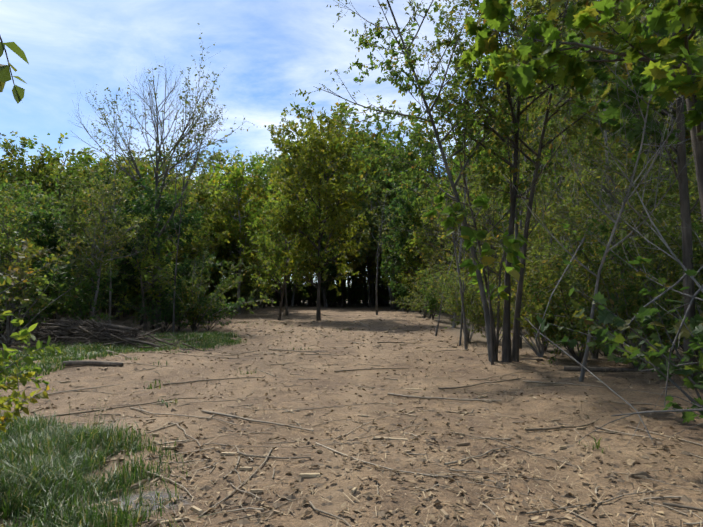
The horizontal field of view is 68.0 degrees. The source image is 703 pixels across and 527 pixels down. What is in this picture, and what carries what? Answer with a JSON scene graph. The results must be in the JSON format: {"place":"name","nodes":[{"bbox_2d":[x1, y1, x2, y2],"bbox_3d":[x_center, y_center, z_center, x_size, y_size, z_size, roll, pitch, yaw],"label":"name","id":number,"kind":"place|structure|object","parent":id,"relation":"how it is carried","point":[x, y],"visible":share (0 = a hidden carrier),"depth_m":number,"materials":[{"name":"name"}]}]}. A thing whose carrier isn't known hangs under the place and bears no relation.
{"place":"outdoors","nodes":[
{"label":"outdoors","id":0,"kind":"place"},
{"bbox_2d":[0,0,650,286],"label":"sky","id":1,"kind":"structure","parent":0,"point":[270,50],"materials":[{"name":"blue"}]},
{"bbox_2d":[0,299,702,526],"bbox_3d":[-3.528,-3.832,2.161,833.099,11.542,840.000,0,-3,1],"label":"ground","id":2,"kind":"structure","parent":0,"point":[88,376],"depth_m":6.59,"materials":[{"name":"soil"}]},
{"bbox_2d":[0,36,28,103],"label":"leaves","id":3,"kind":"object","parent":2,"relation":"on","point":[18,92],"visible":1,"depth_m":3.06,"materials":[{"name":"green plant"}]},
{"bbox_2d":[0,367,54,473],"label":"bush","id":4,"kind":"object","parent":2,"relation":"on","point":[5,405],"visible":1,"depth_m":3.12,"materials":[{"name":"green plant"}]},
{"bbox_2d":[0,202,55,346],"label":"tree","id":5,"kind":"object","parent":2,"relation":"on","point":[6,239],"visible":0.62,"depth_m":15.63,"materials":[{"name":"green plant"}]},
{"bbox_2d":[0,310,60,406],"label":"bush","id":6,"kind":"object","parent":2,"relation":"on","point":[23,334],"visible":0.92,"depth_m":3.71,"materials":[{"name":"green plant"}]},
{"bbox_2d":[0,177,68,325],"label":"tree","id":7,"kind":"object","parent":2,"relation":"on","point":[12,218],"visible":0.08,"depth_m":24.99,"materials":[{"name":"green plant"}]},
{"bbox_2d":[0,159,71,296],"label":"tree","id":8,"kind":"object","parent":2,"relation":"on","point":[21,178],"visible":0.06,"depth_m":31.42,"materials":[{"name":"green plant"}]},
{"bbox_2d":[0,178,79,331],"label":"tree","id":9,"kind":"object","parent":2,"relation":"on","point":[34,228],"visible":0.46,"depth_m":21.15,"materials":[{"name":"green plant"}]},
{"bbox_2d":[0,238,80,304],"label":"shrub","id":10,"kind":"object","parent":2,"relation":"on","point":[22,257],"visible":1,"depth_m":12.66,"materials":[{"name":"green plant"}]},
{"bbox_2d":[3,132,96,314],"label":"tall tree","id":11,"kind":"object","parent":2,"relation":"on","point":[91,159],"visible":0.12,"depth_m":37.04,"materials":[{"name":"green plant"}]},
{"bbox_2d":[0,204,101,328],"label":"shrub","id":12,"kind":"object","parent":2,"relation":"on","point":[43,262],"visible":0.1,"depth_m":17.63,"materials":[{"name":"green plant"}]},
{"bbox_2d":[0,226,118,343],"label":"shrub","id":13,"kind":"object","parent":2,"relation":"on","point":[24,304],"visible":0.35,"depth_m":15.60,"materials":[{"name":"green plant"}]},
{"bbox_2d":[9,237,120,329],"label":"shrub","id":14,"kind":"object","parent":2,"relation":"on","point":[51,292],"visible":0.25,"depth_m":19.10,"materials":[{"name":"green plant"}]},
{"bbox_2d":[0,131,135,318],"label":"tree","id":15,"kind":"object","parent":2,"relation":"on","point":[6,144],"visible":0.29,"depth_m":31.29,"materials":[{"name":"green plant"}]},
{"bbox_2d":[20,194,147,318],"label":"tree","id":16,"kind":"object","parent":2,"relation":"on","point":[50,241],"visible":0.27,"depth_m":21.32,"materials":[{"name":"green plant"}]},
{"bbox_2d":[48,259,120,326],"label":"shrub","id":17,"kind":"object","parent":2,"relation":"on","point":[87,304],"visible":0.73,"depth_m":17.60,"materials":[{"name":"green plant"}]},
{"bbox_2d":[33,166,151,318],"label":"tree","id":18,"kind":"object","parent":2,"relation":"on","point":[75,225],"visible":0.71,"depth_m":18.93,"materials":[{"name":"green plant"}]},
{"bbox_2d":[51,168,149,320],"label":"tree","id":19,"kind":"object","parent":2,"relation":"on","point":[104,246],"visible":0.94,"depth_m":17.91,"materials":[{"name":"green plant"}]},
{"bbox_2d":[72,92,144,328],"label":"thin tree","id":20,"kind":"object","parent":2,"relation":"on","point":[110,286],"visible":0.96,"depth_m":20.71,"materials":[{"name":"grey plant"}]},
{"bbox_2d":[62,154,178,318],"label":"tree","id":21,"kind":"object","parent":2,"relation":"on","point":[140,165],"visible":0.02,"depth_m":34.22,"materials":[{"name":"green plant"}]},
{"bbox_2d":[67,169,206,322],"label":"tree","id":22,"kind":"object","parent":2,"relation":"on","point":[189,230],"visible":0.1,"depth_m":27.59,"materials":[{"name":"green plant"}]},
{"bbox_2d":[85,156,197,319],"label":"tree","id":23,"kind":"object","parent":2,"relation":"on","point":[117,310],"visible":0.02,"depth_m":34.81,"materials":[{"name":"green plant"}]},
{"bbox_2d":[103,213,180,330],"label":"tree","id":24,"kind":"object","parent":2,"relation":"on","point":[146,289],"visible":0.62,"depth_m":22.58,"materials":[{"name":"green plant"}]},
{"bbox_2d":[87,166,207,328],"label":"tree","id":25,"kind":"object","parent":2,"relation":"on","point":[151,201],"visible":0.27,"depth_m":23.25,"materials":[{"name":"green plant"}]},
{"bbox_2d":[84,163,226,327],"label":"tree","id":26,"kind":"object","parent":2,"relation":"on","point":[168,210],"visible":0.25,"depth_m":24.77,"materials":[{"name":"green plant"}]},
{"bbox_2d":[71,23,256,328],"bbox_3d":[-8.791,-3.426,23.603,7.723,13.127,13.298,1,-4,-24],"label":"bare tree","id":27,"kind":"object","parent":2,"relation":"on","point":[165,174],"visible":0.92,"depth_m":24.22,"materials":[{"name":"grey plant"}]},
{"bbox_2d":[119,275,212,332],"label":"shrub","id":28,"kind":"object","parent":2,"relation":"on","point":[168,314],"visible":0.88,"depth_m":21.82,"materials":[{"name":"green plant"}]},
{"bbox_2d":[122,164,234,319],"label":"tree","id":29,"kind":"object","parent":2,"relation":"on","point":[199,247],"visible":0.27,"depth_m":34.12,"materials":[{"name":"green plant"}]},
{"bbox_2d":[156,122,211,332],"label":"thin tree","id":30,"kind":"object","parent":2,"relation":"on","point":[173,321],"visible":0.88,"depth_m":21.36,"materials":[{"name":"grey plant"}]},
{"bbox_2d":[180,277,215,331],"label":"shrub","id":31,"kind":"object","parent":2,"relation":"on","point":[192,300],"visible":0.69,"depth_m":22.37,"materials":[{"name":"green plant"}]},
{"bbox_2d":[168,163,241,299],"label":"tall tree","id":32,"kind":"object","parent":2,"relation":"on","point":[210,183],"visible":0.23,"depth_m":41.50,"materials":[{"name":"green plant"}]},
{"bbox_2d":[144,248,275,331],"bbox_3d":[-5.901,1.180,22.278,5.563,3.831,4.778,1,-3,-17],"label":"shrub","id":33,"kind":"object","parent":2,"relation":"on","point":[226,282],"visible":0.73,"depth_m":22.40,"materials":[{"name":"green plant"}]},
{"bbox_2d":[176,277,249,330],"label":"shrub","id":34,"kind":"object","parent":2,"relation":"on","point":[219,316],"visible":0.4,"depth_m":23.34,"materials":[{"name":"green plant"}]},
{"bbox_2d":[169,135,264,218],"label":"tall tree","id":35,"kind":"object","parent":2,"relation":"on","point":[218,158],"visible":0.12,"depth_m":54.32,"materials":[{"name":"green plant"}]},
{"bbox_2d":[188,192,257,307],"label":"tree","id":36,"kind":"object","parent":2,"relation":"on","point":[241,235],"visible":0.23,"depth_m":42.62,"materials":[{"name":"green plant"}]},
{"bbox_2d":[202,194,250,313],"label":"tree","id":37,"kind":"object","parent":2,"relation":"on","point":[216,276],"visible":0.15,"depth_m":44.03,"materials":[{"name":"green plant"}]},
{"bbox_2d":[191,146,283,313],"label":"tall tree","id":38,"kind":"object","parent":2,"relation":"on","point":[236,171],"visible":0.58,"depth_m":43.23,"materials":[{"name":"green plant"}]},
{"bbox_2d":[216,261,259,311],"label":"shrub","id":39,"kind":"object","parent":2,"relation":"on","point":[230,292],"visible":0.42,"depth_m":44.32,"materials":[{"name":"green plant"}]},
{"bbox_2d":[204,165,290,312],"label":"tree","id":40,"kind":"object","parent":2,"relation":"on","point":[256,186],"visible":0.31,"depth_m":44.09,"materials":[{"name":"green plant"}]},
{"bbox_2d":[251,190,308,315],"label":"tree","id":41,"kind":"object","parent":2,"relation":"on","point":[276,269],"visible":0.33,"depth_m":39.20,"materials":[{"name":"green plant"}]},
{"bbox_2d":[238,195,341,319],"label":"tree","id":42,"kind":"object","parent":2,"relation":"on","point":[264,245],"visible":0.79,"depth_m":31.75,"materials":[{"name":"green plant"}]},
{"bbox_2d":[263,149,333,305],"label":"tall tree","id":43,"kind":"object","parent":2,"relation":"on","point":[277,159],"visible":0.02,"depth_m":61.78,"materials":[{"name":"green plant"}]},
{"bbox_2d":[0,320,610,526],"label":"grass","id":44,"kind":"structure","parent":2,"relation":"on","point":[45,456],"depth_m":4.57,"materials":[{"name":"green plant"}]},
{"bbox_2d":[270,91,360,305],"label":"tall tree","id":45,"kind":"object","parent":2,"relation":"on","point":[310,111],"visible":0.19,"depth_m":63.70,"materials":[{"name":"green plant"}]},
{"bbox_2d":[263,111,381,320],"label":"tree","id":46,"kind":"object","parent":2,"relation":"on","point":[338,207],"visible":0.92,"depth_m":31.71,"materials":[{"name":"green plant"}]},
{"bbox_2d":[0,296,648,371],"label":"fallen branches","id":47,"kind":"object","parent":2,"relation":"on","point":[68,329],"visible":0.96,"depth_m":15.16,"materials":[{"name":"brown wood"}]},
{"bbox_2d":[302,215,352,307],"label":"tree","id":48,"kind":"object","parent":2,"relation":"on","point":[327,272],"visible":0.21,"depth_m":59.57,"materials":[{"name":"green plant"}]},
{"bbox_2d":[305,198,364,306],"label":"tree","id":49,"kind":"object","parent":2,"relation":"on","point":[339,289],"visible":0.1,"depth_m":62.48,"materials":[{"name":"green plant"}]},
{"bbox_2d":[1,319,702,526],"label":"leaf litter","id":50,"kind":"object","parent":2,"relation":"on","point":[414,508],"visible":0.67,"depth_m":5.16,"materials":[{"name":"brown plant"}]},
{"bbox_2d":[3,314,702,526],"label":"sticks","id":51,"kind":"object","parent":2,"relation":"on","point":[452,469],"visible":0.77,"depth_m":5.75,"materials":[{"name":"brown wood"}]},
{"bbox_2d":[4,311,702,526],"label":"chips","id":52,"kind":"object","parent":2,"relation":"on","point":[208,518],"visible":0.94,"depth_m":4.79,"materials":[{"name":"brown wood"}]},
{"bbox_2d":[19,326,702,526],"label":"stones","id":53,"kind":"object","parent":2,"relation":"on","point":[354,489],"visible":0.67,"depth_m":5.08,"materials":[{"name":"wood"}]},
{"bbox_2d":[20,315,702,526],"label":"soil clods","id":54,"kind":"object","parent":2,"relation":"on","point":[685,498],"visible":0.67,"depth_m":4.98,"materials":[{"name":"brown soil"}]},
{"bbox_2d":[336,207,391,306],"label":"tree","id":55,"kind":"object","parent":2,"relation":"on","point":[351,257],"visible":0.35,"depth_m":60.25,"materials":[{"name":"green plant"}]},
{"bbox_2d":[334,142,401,304],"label":"tall tree","id":56,"kind":"object","parent":2,"relation":"on","point":[367,214],"visible":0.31,"depth_m":57.34,"materials":[{"name":"green plant"}]},
{"bbox_2d":[362,175,400,314],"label":"tree","id":57,"kind":"object","parent":2,"relation":"on","point":[380,224],"visible":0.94,"depth_m":39.58,"materials":[{"name":"green plant"}]},
{"bbox_2d":[348,142,438,309],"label":"tall tree","id":58,"kind":"object","parent":2,"relation":"on","point":[388,175],"visible":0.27,"depth_m":55.76,"materials":[{"name":"green plant"}]},
{"bbox_2d":[350,109,446,287],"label":"tall tree","id":59,"kind":"object","parent":2,"relation":"on","point":[401,144],"visible":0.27,"depth_m":60.20,"materials":[{"name":"green plant"}]},
{"bbox_2d":[290,0,509,361],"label":"leaning tree","id":60,"kind":"object","parent":2,"relation":"on","point":[479,279],"visible":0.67,"depth_m":13.02,"materials":[{"name":"green plant"}]},
{"bbox_2d":[377,168,450,297],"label":"tree","id":61,"kind":"object","parent":2,"relation":"on","point":[399,245],"visible":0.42,"depth_m":42.26,"materials":[{"name":"green plant"}]},
{"bbox_2d":[387,188,454,291],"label":"tree","id":62,"kind":"object","parent":2,"relation":"on","point":[416,211],"visible":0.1,"depth_m":41.98,"materials":[{"name":"green plant"}]},
{"bbox_2d":[367,34,492,349],"bbox_3d":[2.372,-2.503,15.957,4.121,10.406,2.798,-1,-4,20],"label":"leaning tree","id":63,"kind":"object","parent":2,"relation":"on","point":[463,308],"visible":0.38,"depth_m":15.56,"materials":[{"name":"green plant"}]},
{"bbox_2d":[415,270,449,319],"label":"shrub","id":64,"kind":"object","parent":2,"relation":"on","point":[432,300],"visible":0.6,"depth_m":29.08,"materials":[{"name":"green plant"}]},
{"bbox_2d":[409,184,462,297],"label":"tree","id":65,"kind":"object","parent":2,"relation":"on","point":[426,253],"visible":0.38,"depth_m":38.10,"materials":[{"name":"green plant"}]},
{"bbox_2d":[399,188,490,312],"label":"tree","id":66,"kind":"object","parent":2,"relation":"on","point":[421,235],"visible":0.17,"depth_m":39.99,"materials":[{"name":"green plant"}]},
{"bbox_2d":[333,1,566,360],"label":"tree","id":67,"kind":"object","parent":2,"relation":"on","point":[426,148],"visible":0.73,"depth_m":12.91,"materials":[{"name":"green plant"}]},
{"bbox_2d":[424,163,502,320],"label":"tree","id":68,"kind":"object","parent":2,"relation":"on","point":[436,226],"visible":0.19,"depth_m":28.69,"materials":[{"name":"green plant"}]},
{"bbox_2d":[418,254,524,342],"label":"shrub","id":69,"kind":"object","parent":2,"relation":"on","point":[453,297],"visible":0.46,"depth_m":19.21,"materials":[{"name":"green plant"}]},
{"bbox_2d":[422,192,528,364],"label":"tree","id":70,"kind":"object","parent":2,"relation":"on","point":[512,251],"visible":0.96,"depth_m":12.13,"materials":[{"name":"green plant"}]},
{"bbox_2d":[431,163,532,325],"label":"tree","id":71,"kind":"object","parent":2,"relation":"on","point":[482,227],"visible":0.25,"depth_m":26.65,"materials":[{"name":"green plant"}]},
{"bbox_2d":[437,0,537,327],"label":"tree","id":72,"kind":"object","parent":2,"relation":"on","point":[454,316],"visible":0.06,"depth_m":24.83,"materials":[{"name":"green plant"}]},
{"bbox_2d":[444,0,531,348],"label":"tree","id":73,"kind":"object","parent":2,"relation":"on","point":[516,233],"visible":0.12,"depth_m":18.06,"materials":[{"name":"green plant"}]},
{"bbox_2d":[450,273,526,341],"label":"shrub","id":74,"kind":"object","parent":2,"relation":"on","point":[481,323],"visible":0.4,"depth_m":18.56,"materials":[{"name":"green plant"}]},
{"bbox_2d":[436,165,550,317],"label":"tree","id":75,"kind":"object","parent":2,"relation":"on","point":[489,213],"visible":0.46,"depth_m":24.55,"materials":[{"name":"green plant"}]},
{"bbox_2d":[455,93,550,223],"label":"tall tree","id":76,"kind":"object","parent":2,"relation":"on","point":[534,149],"visible":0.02,"depth_m":41.44,"materials":[{"name":"green plant"}]},
{"bbox_2d":[420,17,591,351],"bbox_3d":[3.833,-1.814,13.673,4.236,8.754,5.142,-1,-3,16],"label":"bare sapling","id":77,"kind":"object","parent":2,"relation":"on","point":[498,313],"visible":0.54,"depth_m":13.20,"materials":[{"name":"grey plant"}]},
{"bbox_2d":[452,256,582,357],"bbox_3d":[4.533,1.141,13.962,3.226,2.936,2.993,-7,-7,33],"label":"shrub","id":78,"kind":"object","parent":2,"relation":"on","point":[541,350],"visible":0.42,"depth_m":13.76,"materials":[{"name":"green plant"}]},
{"bbox_2d":[419,0,620,361],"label":"tree","id":79,"kind":"object","parent":2,"relation":"on","point":[513,169],"visible":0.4,"depth_m":12.70,"materials":[{"name":"green plant"}]},
{"bbox_2d":[469,237,600,350],"bbox_3d":[5.417,0.926,15.684,3.592,3.523,3.871,-1,2,-28],"label":"shrub","id":80,"kind":"object","parent":2,"relation":"on","point":[538,266],"visible":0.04,"depth_m":15.29,"materials":[{"name":"green plant"}]},
{"bbox_2d":[452,0,639,361],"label":"tree","id":81,"kind":"object","parent":2,"relation":"on","point":[516,324],"visible":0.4,"depth_m":12.77,"materials":[{"name":"green plant"}]},
{"bbox_2d":[497,4,598,323],"bbox_3d":[8.172,-4.138,21.835,4.229,14.554,5.021,-1,-4,22],"label":"tree","id":82,"kind":"object","parent":2,"relation":"on","point":[525,159],"visible":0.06,"depth_m":21.23,"materials":[{"name":"brown plant"}]},
{"bbox_2d":[482,92,634,302],"bbox_3d":[6.697,-1.415,17.073,4.900,8.660,4.901,2,-4,-28],"label":"tree","id":83,"kind":"object","parent":2,"relation":"on","point":[549,181],"visible":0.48,"depth_m":16.67,"materials":[{"name":"green plant"}]},
{"bbox_2d":[467,114,651,343],"bbox_3d":[7.356,-1.210,18.759,5.296,8.335,5.570,2,-4,-29],"label":"tree","id":84,"kind":"object","parent":2,"relation":"on","point":[527,141],"visible":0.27,"depth_m":18.19,"materials":[{"name":"green plant"}]},
{"bbox_2d":[521,84,629,254],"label":"tall tree","id":85,"kind":"object","parent":2,"relation":"on","point":[550,164],"depth_m":40.98,"materials":[{"name":"green plant"}]},
{"bbox_2d":[520,243,632,364],"bbox_3d":[5.325,1.088,12.980,3.038,3.069,2.824,-2,-4,-41],"label":"shrub","id":86,"kind":"object","parent":2,"relation":"on","point":[561,333],"visible":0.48,"depth_m":12.73,"materials":[{"name":"green plant"}]},
{"bbox_2d":[456,0,702,219],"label":"leaf tree","id":87,"kind":"object","parent":2,"relation":"on","point":[682,16],"visible":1,"depth_m":7.01,"materials":[{"name":"green plant"}]},
{"bbox_2d":[514,0,648,354],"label":"tree","id":88,"kind":"object","parent":2,"relation":"on","point":[606,162],"visible":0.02,"depth_m":15.66,"materials":[{"name":"plant"}]},
{"bbox_2d":[503,0,693,381],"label":"bare sapling","id":89,"kind":"object","parent":2,"relation":"on","point":[583,370],"visible":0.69,"depth_m":8.72,"materials":[{"name":"grey plant"}]},
{"bbox_2d":[522,236,680,357],"bbox_3d":[6.596,0.998,13.579,3.351,3.286,3.611,1,-3,-9],"label":"shrub","id":90,"kind":"object","parent":2,"relation":"on","point":[579,276],"visible":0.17,"depth_m":13.08,"materials":[{"name":"green plant"}]},
{"bbox_2d":[545,99,668,332],"bbox_3d":[10.959,-1.895,21.760,3.925,10.332,4.450,-11,-9,-6],"label":"tree","id":91,"kind":"object","parent":2,"relation":"on","point":[605,182],"visible":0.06,"depth_m":21.82,"materials":[{"name":"green plant"}]},
{"bbox_2d":[516,221,698,364],"bbox_3d":[6.435,0.781,13.451,5.319,3.679,4.608,1,-3,-11],"label":"shrub","id":92,"kind":"object","parent":2,"relation":"on","point":[539,307],"visible":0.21,"depth_m":12.55,"materials":[{"name":"green plant"}]},
{"bbox_2d":[525,237,702,448],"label":"dead branches","id":93,"kind":"object","parent":2,"relation":"on","point":[678,333],"visible":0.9,"depth_m":4.98,"materials":[{"name":"wood"}]},
{"bbox_2d":[555,221,678,355],"bbox_3d":[7.268,0.763,14.597,3.700,3.829,2.230,-2,-4,25],"label":"shrub","id":94,"kind":"object","parent":2,"relation":"on","point":[567,227],"visible":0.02,"depth_m":14.32,"materials":[{"name":"green plant"}]},
{"bbox_2d":[532,56,702,300],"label":"bare sapling","id":95,"kind":"object","parent":2,"relation":"on","point":[674,257],"visible":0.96,"depth_m":6.88,"materials":[{"name":"grey plant"}]},
{"bbox_2d":[536,258,702,422],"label":"shrub","id":96,"kind":"object","parent":2,"relation":"on","point":[605,315],"visible":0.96,"depth_m":4.96,"materials":[{"name":"green plant"}]},
{"bbox_2d":[536,144,702,359],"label":"tree","id":97,"kind":"object","parent":2,"relation":"on","point":[579,225],"visible":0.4,"depth_m":12.91,"materials":[{"name":"green plant"}]},
{"bbox_2d":[548,225,695,367],"bbox_3d":[5.998,0.781,11.145,3.292,3.229,3.548,-8,-10,15],"label":"shrub","id":98,"kind":"object","parent":2,"relation":"on","point":[609,282],"visible":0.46,"depth_m":11.15,"materials":[{"name":"green plant"}]},
{"bbox_2d":[541,12,702,358],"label":"tree","id":99,"kind":"object","parent":2,"relation":"on","point":[621,156],"visible":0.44,"depth_m":13.36,"materials":[{"name":"green plant"}]},
{"bbox_2d":[544,25,702,230],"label":"tall tree","id":100,"kind":"object","parent":2,"relation":"on","point":[687,150],"visible":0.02,"depth_m":40.55,"materials":[{"name":"green plant"}]},
{"bbox_2d":[547,0,702,384],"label":"leaf tree","id":101,"kind":"object","parent":2,"relation":"on","point":[611,115],"visible":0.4,"depth_m":9.11,"materials":[{"name":"green plant"}]},
{"bbox_2d":[562,147,700,344],"bbox_3d":[8.443,-0.283,15.470,3.591,6.127,3.800,-2,-4,36],"label":"tree","id":102,"kind":"object","parent":2,"relation":"on","point":[624,179],"visible":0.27,"depth_m":15.06,"materials":[{"name":"green plant"}]},
{"bbox_2d":[569,256,702,413],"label":"bush","id":103,"kind":"object","parent":2,"relation":"on","point":[619,338],"visible":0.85,"depth_m":6.55,"materials":[{"name":"green plant"}]},
{"bbox_2d":[579,218,702,372],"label":"shrub","id":104,"kind":"object","parent":2,"relation":"on","point":[603,230],"visible":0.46,"depth_m":9.93,"materials":[{"name":"green plant"}]},
{"bbox_2d":[587,37,702,242],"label":"tree","id":105,"kind":"object","parent":2,"relation":"on","point":[646,150],"visible":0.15,"depth_m":17.72,"materials":[{"name":"green plant"}]},
{"bbox_2d":[619,191,702,306],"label":"shrub","id":106,"kind":"object","parent":2,"relation":"on","point":[667,229],"visible":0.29,"depth_m":9.50,"materials":[{"name":"green plant"}]},
{"bbox_2d":[624,144,702,309],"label":"tree","id":107,"kind":"object","parent":2,"relation":"on","point":[692,212],"visible":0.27,"depth_m":13.29,"materials":[{"name":"green plant"}]},
{"bbox_2d":[632,74,702,259],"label":"tree","id":108,"kind":"object","parent":2,"relation":"on","point":[692,198],"visible":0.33,"depth_m":11.89,"materials":[{"name":"green plant"}]},
{"bbox_2d":[638,248,702,361],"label":"shrub","id":109,"kind":"object","parent":2,"relation":"on","point":[700,310],"visible":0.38,"depth_m":8.45,"materials":[{"name":"green plant"}]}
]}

